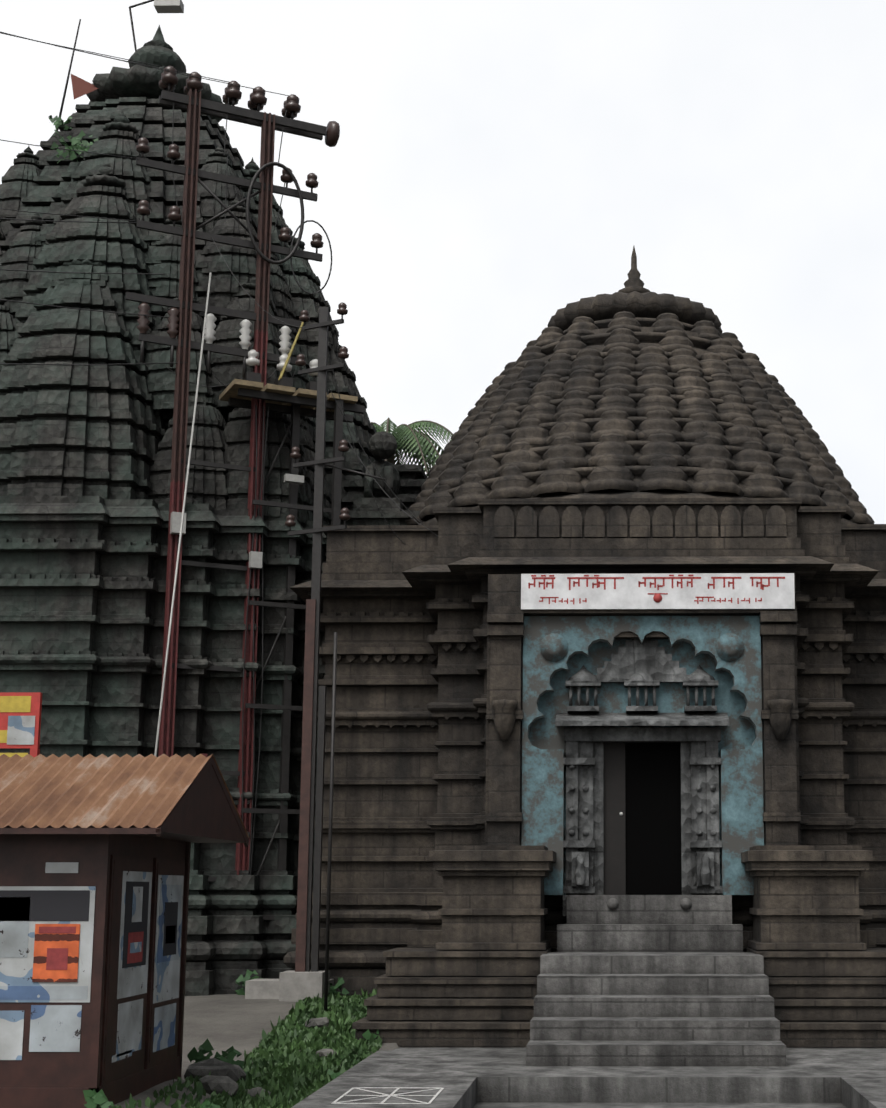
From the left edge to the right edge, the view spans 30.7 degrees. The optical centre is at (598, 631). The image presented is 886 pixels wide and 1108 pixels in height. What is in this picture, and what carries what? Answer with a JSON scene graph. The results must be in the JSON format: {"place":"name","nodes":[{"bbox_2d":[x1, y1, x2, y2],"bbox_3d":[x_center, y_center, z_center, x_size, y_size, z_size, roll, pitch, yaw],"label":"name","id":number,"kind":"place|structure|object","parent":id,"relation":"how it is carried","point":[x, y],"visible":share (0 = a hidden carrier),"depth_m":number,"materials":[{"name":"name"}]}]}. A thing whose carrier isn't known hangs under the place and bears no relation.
{"place":"outdoors","nodes":[
{"label":"outdoors","id":0,"kind":"place"},
{"bbox_2d":[108,994,398,1107],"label":"dirt ground","id":1,"kind":"structure","parent":0,"point":[225,1022],"depth_m":17.74,"materials":[{"name":"grey concrete"}]},
{"bbox_2d":[0,692,41,756],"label":"poster","id":2,"kind":"object","parent":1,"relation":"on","point":[20,719],"visible":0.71,"depth_m":17.70,"materials":[{"name":"red paper"}]},
{"bbox_2d":[0,754,248,1107],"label":"roadside kiosk","id":3,"kind":"object","parent":1,"relation":"on","point":[94,871],"visible":1,"depth_m":12.24,"materials":[{"name":"paint"}]},
{"bbox_2d":[0,25,383,995],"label":"temple tower","id":4,"kind":"structure","parent":1,"relation":"on","point":[84,483],"depth_m":22.05,"materials":[{"name":"stone"}]},
{"bbox_2d":[56,0,183,130],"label":"flag and poles","id":5,"kind":"object","parent":4,"relation":"attached to","point":[81,87],"visible":0.81,"depth_m":26.16,"materials":[{"name":"metal"}]},
{"bbox_2d":[49,115,378,1107],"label":"plants","id":6,"kind":"object","parent":1,"relation":"on","point":[93,1099],"visible":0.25,"depth_m":15.40,"materials":[{"name":"green plant"}]},
{"bbox_2d":[0,32,437,1009],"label":"utility poles","id":7,"kind":"object","parent":1,"relation":"on","point":[254,392],"visible":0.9,"depth_m":21.83,"materials":[{"name":"metal"}]},
{"bbox_2d":[110,988,382,1107],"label":"plants","id":8,"kind":"object","parent":1,"relation":"on","point":[293,1086],"visible":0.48,"depth_m":16.06,"materials":[{"name":"green plant"}]},
{"bbox_2d":[184,1017,336,1097],"bbox_3d":[-3.213,4.200,15.753,0.945,0.498,4.152,-1,-9,6],"label":"rock debris","id":9,"kind":"object","parent":1,"relation":"on","point":[222,1077],"visible":0.56,"depth_m":14.33,"materials":[{"name":"grey stone"}]},
{"bbox_2d":[0,0,885,523],"label":"sky","id":10,"kind":"structure","parent":0,"point":[494,167],"materials":[{"name":"white"}]},
{"bbox_2d":[291,1047,885,1107],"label":"paved terrace","id":11,"kind":"structure","parent":0,"point":[507,1077],"depth_m":14.24,"materials":[{"name":"stone"}]},
{"bbox_2d":[284,498,885,995],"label":"mandapa walls","id":12,"kind":"structure","parent":11,"relation":"on","point":[404,614],"depth_m":20.28,"materials":[{"name":"stone"}]},
{"bbox_2d":[292,431,426,894],"bbox_3d":[-3.700,1.255,25.124,4.200,8.196,6.400,0,-9,1],"label":"antarala vestibule","id":13,"kind":"object","parent":12,"relation":"on","point":[404,482],"visible":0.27,"depth_m":24.02,"materials":[{"name":"stone"}]},
{"bbox_2d":[405,246,873,524],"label":"temple dome","id":14,"kind":"structure","parent":12,"relation":"on","point":[633,388],"depth_m":23.15,"materials":[{"name":"stone"}]},
{"bbox_2d":[494,505,786,537],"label":"mandapa parapet merlons","id":15,"kind":"object","parent":12,"relation":"on","point":[662,522],"visible":0.96,"depth_m":19.77,"materials":[{"name":"stone"}]},
{"bbox_2d":[485,573,800,845],"bbox_3d":[0.515,1.346,19.232,3.700,4.060,0.540,0,-9,1],"label":"porch frontispiece","id":16,"kind":"object","parent":12,"relation":"attached to","point":[504,589],"visible":0.12,"depth_m":19.17,"materials":[{"name":"stone"}]},
{"bbox_2d":[555,638,728,915],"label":"carved door frame","id":17,"kind":"structure","parent":16,"relation":"attached to","point":[647,663],"depth_m":18.93,"materials":[{"name":"grey stone"}]},
{"bbox_2d":[603,742,681,894],"bbox_3d":[0.519,2.210,19.013,0.940,1.805,0.097,0,-9,1],"label":"doorway","id":18,"kind":"structure","parent":17,"relation":"in","point":[642,813],"depth_m":19.00,"materials":[{"name":"black"}]},
{"bbox_2d":[521,616,763,894],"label":"painted wall","id":19,"kind":"structure","parent":16,"relation":"attached to","point":[560,651],"depth_m":19.10,"materials":[{"name":"blue paint"}]},
{"bbox_2d":[485,606,800,845],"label":"pilasters","id":20,"kind":"object","parent":16,"relation":"attached to","point":[779,718],"visible":0.9,"depth_m":18.87,"materials":[{"name":"stone"}]},
{"bbox_2d":[521,573,794,609],"bbox_3d":[0.700,-0.485,19.093,3.260,0.430,0.036,0,-9,1],"label":"sign board","id":21,"kind":"object","parent":16,"relation":"attached to","point":[663,591],"visible":1,"depth_m":19.08,"materials":[{"name":"white paint"}]},
{"bbox_2d":[352,845,885,1046],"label":"stone plinths","id":22,"kind":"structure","parent":11,"relation":"on","point":[470,980],"depth_m":17.57,"materials":[{"name":"stone"}]},
{"bbox_2d":[526,895,785,1065],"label":"entrance steps","id":23,"kind":"structure","parent":11,"relation":"on","point":[652,980],"depth_m":16.57,"materials":[{"name":"stone"}]},
{"label":"ground","id":24,"kind":"structure","parent":0,"visible":0},
{"bbox_2d":[370,417,452,476],"bbox_3d":[-4.538,1.131,33.076,4.617,11.474,4.706,0,-9,1],"label":"palm tree","id":25,"kind":"object","parent":24,"relation":"on","point":[409,440],"visible":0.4,"depth_m":33.52,"materials":[{"name":"green plant"}]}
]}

